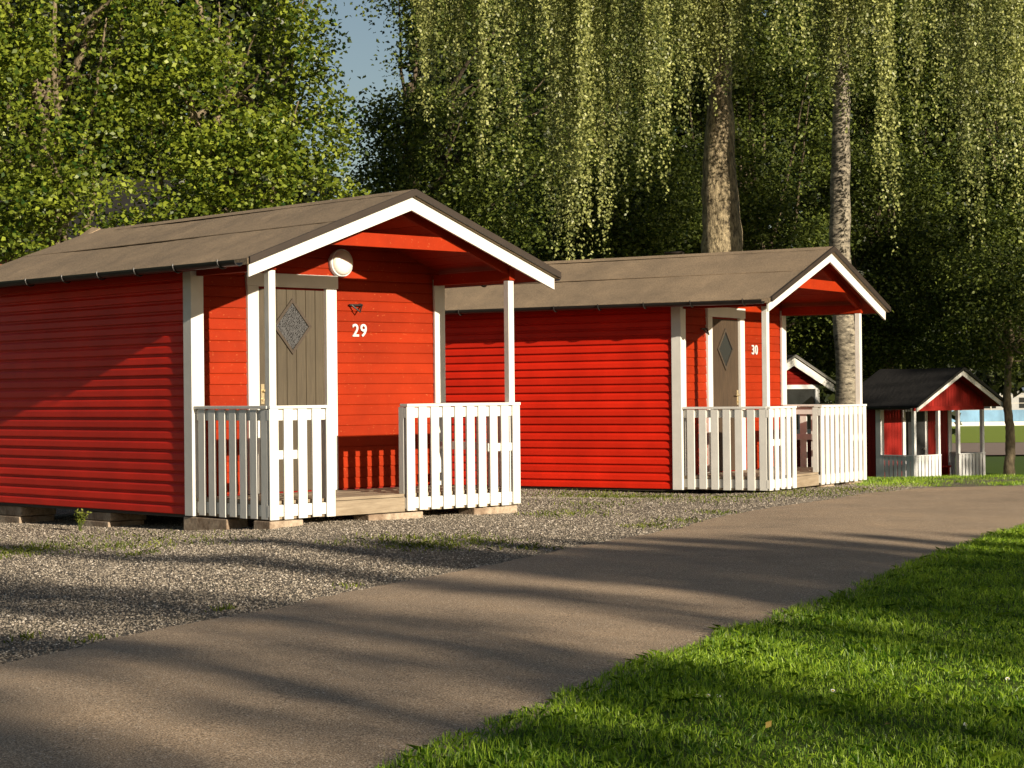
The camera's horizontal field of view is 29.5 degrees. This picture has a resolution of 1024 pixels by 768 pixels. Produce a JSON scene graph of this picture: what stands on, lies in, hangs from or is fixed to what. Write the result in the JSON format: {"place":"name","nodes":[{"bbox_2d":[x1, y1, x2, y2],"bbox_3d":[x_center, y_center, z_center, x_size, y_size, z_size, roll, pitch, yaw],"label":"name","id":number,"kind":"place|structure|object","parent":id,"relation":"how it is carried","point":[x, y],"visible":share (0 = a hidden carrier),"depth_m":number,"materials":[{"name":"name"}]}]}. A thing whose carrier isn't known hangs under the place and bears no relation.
{"place":"outdoors","nodes":[
{"label":"outdoors","id":0,"kind":"place"},
{"bbox_2d":[0,485,1023,767],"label":"asphalt path","id":1,"kind":"structure","parent":0,"point":[372,677],"depth_m":8.38,"materials":[{"name":"grey asphalt"}]},
{"bbox_2d":[0,477,1023,663],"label":"gravel ground","id":2,"kind":"structure","parent":0,"point":[293,591],"depth_m":13.75,"materials":[{"name":"grey gravel"}]},
{"bbox_2d":[0,505,55,523],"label":"concrete block","id":3,"kind":"structure","parent":2,"relation":"on","point":[15,514],"depth_m":19.35,"materials":[{"name":"grey concrete"}]},
{"bbox_2d":[74,509,91,530],"bbox_3d":[-3.904,1.231,17.654,0.150,0.206,0.115,-1,0,35],"label":"weed plant","id":4,"kind":"object","parent":2,"relation":"on","point":[80,517],"visible":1,"depth_m":17.65,"materials":[{"name":"green plant"}]},
{"bbox_2d":[81,511,145,526],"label":"concrete block","id":5,"kind":"structure","parent":2,"relation":"on","point":[102,519],"depth_m":18.15,"materials":[{"name":"grey concrete"}]},
{"bbox_2d":[184,516,247,529],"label":"concrete block","id":6,"kind":"structure","parent":2,"relation":"on","point":[205,523],"depth_m":16.80,"materials":[{"name":"grey concrete"}]},
{"bbox_2d":[254,519,302,529],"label":"concrete block","id":7,"kind":"structure","parent":2,"relation":"on","point":[267,524],"depth_m":16.28,"materials":[{"name":"grey concrete"}]},
{"bbox_2d":[0,189,560,520],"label":"cabin","id":8,"kind":"object","parent":7,"relation":"on","point":[280,362],"visible":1,"depth_m":17.85,"materials":[{"name":"red paint"}]},
{"bbox_2d":[259,289,324,490],"bbox_3d":[-1.994,0.057,17.735,0.762,1.835,0.063,0,0,-44],"label":"door","id":9,"kind":"structure","parent":8,"relation":"in","point":[300,370],"depth_m":17.79,"materials":[{"name":"brown wood"}]},
{"bbox_2d":[354,511,422,520],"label":"concrete block","id":10,"kind":"structure","parent":2,"relation":"on","point":[392,515],"depth_m":17.15,"materials":[{"name":"grey concrete"}]},
{"bbox_2d":[0,485,900,643],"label":"gravel weeds","id":11,"kind":"object","parent":2,"relation":"on","point":[423,543],"visible":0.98,"depth_m":15.62,"materials":[{"name":"green plant"}]},
{"bbox_2d":[459,505,516,514],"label":"concrete block","id":12,"kind":"structure","parent":2,"relation":"on","point":[500,509],"depth_m":17.98,"materials":[{"name":"grey concrete"}]},
{"bbox_2d":[445,246,890,490],"bbox_3d":[1.591,-0.190,24.493,5.332,2.900,3.795,-1,0,32],"label":"cabin","id":13,"kind":"object","parent":2,"relation":"on","point":[657,373],"visible":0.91,"depth_m":23.25,"materials":[{"name":"red paint"}]},
{"bbox_2d":[712,319,740,470],"bbox_3d":[2.600,0.133,23.561,0.063,1.835,0.762,-1,0,32],"label":"door","id":14,"kind":"structure","parent":13,"relation":"in","point":[725,331],"depth_m":23.58,"materials":[{"name":"brown wood"}]},
{"bbox_2d":[807,484,833,486],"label":"concrete block","id":15,"kind":"structure","parent":2,"relation":"on","point":[826,485],"depth_m":23.40,"materials":[{"name":"grey concrete"}]},
{"bbox_2d":[834,481,862,484],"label":"concrete block","id":16,"kind":"structure","parent":2,"relation":"on","point":[853,482],"depth_m":24.10,"materials":[{"name":"grey concrete"}]},
{"bbox_2d":[21,0,1022,379],"label":"sky","id":17,"kind":"structure","parent":0,"point":[363,46],"materials":[{"name":"blue"}]},
{"bbox_2d":[375,524,1023,767],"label":"lawn","id":18,"kind":"structure","parent":0,"point":[869,725],"depth_m":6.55,"materials":[{"name":"green plant"}]},
{"bbox_2d":[766,720,771,727],"bbox_3d":[0.819,1.086,6.206,0.021,0.022,0.016,-1,0,0],"label":"fallen leaf","id":19,"kind":"object","parent":18,"relation":"on","point":[768,723],"visible":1,"depth_m":6.21,"materials":[{"name":"orange plant"}]},
{"bbox_2d":[851,473,1023,486],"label":"verge grass","id":20,"kind":"structure","parent":0,"point":[901,480],"depth_m":24.57,"materials":[{"name":"green plant"}]},
{"bbox_2d":[952,421,1023,442],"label":"lawn","id":21,"kind":"structure","parent":0,"point":[969,434],"depth_m":96.43,"materials":[{"name":"green plant"}]},
{"bbox_2d":[952,395,1023,425],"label":"sports fence","id":22,"kind":"object","parent":21,"relation":"on","point":[972,417],"visible":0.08,"depth_m":121.99,"materials":[{"name":"white paint"}]},
{"bbox_2d":[952,442,1023,454],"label":"path","id":23,"kind":"structure","parent":0,"point":[994,448],"depth_m":71.84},
{"bbox_2d":[955,421,1023,475],"bbox_3d":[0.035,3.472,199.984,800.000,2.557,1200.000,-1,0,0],"label":"terrain","id":24,"kind":"structure","parent":0,"point":[994,464],"depth_m":56.94,"materials":[{"name":"green plant"}]},
{"bbox_2d":[0,176,199,264],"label":"roof","id":25,"kind":"structure","parent":24,"relation":"on","point":[125,200],"depth_m":58.55,"materials":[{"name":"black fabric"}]},
{"bbox_2d":[0,0,208,263],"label":"broadleaf tree","id":26,"kind":"object","parent":24,"relation":"on","point":[35,194],"visible":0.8,"depth_m":28.82,"materials":[{"name":"green plant"}]},
{"bbox_2d":[74,0,379,228],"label":"broadleaf tree","id":27,"kind":"object","parent":24,"relation":"on","point":[259,130],"visible":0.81,"depth_m":29.75,"materials":[{"name":"green plant"}]},
{"bbox_2d":[319,0,650,254],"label":"broadleaf tree","id":28,"kind":"object","parent":24,"relation":"on","point":[403,172],"visible":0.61,"depth_m":37.13,"materials":[{"name":"green plant"}]},
{"bbox_2d":[0,0,1023,434],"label":"wood","id":29,"kind":"object","parent":24,"relation":"on","point":[826,394],"visible":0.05,"depth_m":59.08,"materials":[{"name":"green plant"}]},
{"bbox_2d":[407,0,766,259],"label":"weeping birch","id":30,"kind":"object","parent":24,"relation":"on","point":[722,226],"visible":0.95,"depth_m":28.81,"materials":[{"name":"green plant"}]},
{"bbox_2d":[471,0,746,261],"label":"broadleaf tree","id":31,"kind":"object","parent":24,"relation":"on","point":[635,241],"visible":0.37,"depth_m":43.61,"materials":[{"name":"green plant"}]},
{"bbox_2d":[664,251,683,253],"bbox_3d":[2.695,-0.161,32.001,0.334,4.055,0.067,-1,0,0],"label":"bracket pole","id":32,"kind":"object","parent":24,"relation":"on","point":[678,252],"visible":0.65,"depth_m":31.99,"materials":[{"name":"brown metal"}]},
{"bbox_2d":[605,0,884,369],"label":"broadleaf tree","id":33,"kind":"object","parent":24,"relation":"on","point":[759,194],"visible":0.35,"depth_m":46.33,"materials":[{"name":"green plant"}]},
{"bbox_2d":[786,355,835,466],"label":"cabin","id":34,"kind":"object","parent":24,"relation":"on","point":[806,380],"visible":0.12,"depth_m":46.63,"materials":[{"name":"red paint"}]},
{"bbox_2d":[787,385,817,433],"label":"window","id":35,"kind":"structure","parent":34,"relation":"in","point":[796,394],"depth_m":46.69,"materials":[{"name":"white paint"}]},
{"bbox_2d":[746,0,1023,467],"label":"weeping birch","id":36,"kind":"object","parent":24,"relation":"on","point":[839,12],"visible":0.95,"depth_m":27.42,"materials":[{"name":"green plant"}]},
{"bbox_2d":[753,0,1018,382],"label":"broadleaf tree","id":37,"kind":"object","parent":24,"relation":"on","point":[882,344],"visible":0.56,"depth_m":48.06,"materials":[{"name":"green plant"}]},
{"bbox_2d":[862,367,1003,477],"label":"cabin","id":38,"kind":"object","parent":24,"relation":"on","point":[908,422],"visible":0.74,"depth_m":43.98,"materials":[{"name":"red paint"}]},
{"bbox_2d":[906,411,924,476],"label":"door","id":39,"kind":"structure","parent":38,"relation":"in","point":[920,447],"depth_m":44.57,"materials":[{"name":"grey metal"}]},
{"bbox_2d":[863,0,1023,372],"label":"broadleaf tree","id":40,"kind":"object","parent":24,"relation":"on","point":[1000,225],"visible":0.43,"depth_m":47.09,"materials":[{"name":"green plant"}]},
{"bbox_2d":[888,230,1023,475],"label":"broadleaf tree","id":41,"kind":"object","parent":24,"relation":"on","point":[985,306],"visible":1,"depth_m":44.56,"materials":[{"name":"green plant"}]},
{"bbox_2d":[984,387,1023,409],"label":"sports hall","id":42,"kind":"structure","parent":24,"relation":"on","point":[1017,402],"depth_m":149.99,"materials":[{"name":"grey metal"}]},
{"bbox_2d":[1019,398,1023,407],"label":"window","id":43,"kind":"structure","parent":42,"relation":"in","point":[1021,400],"depth_m":149.97,"materials":[{"name":"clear glass"}]}
]}

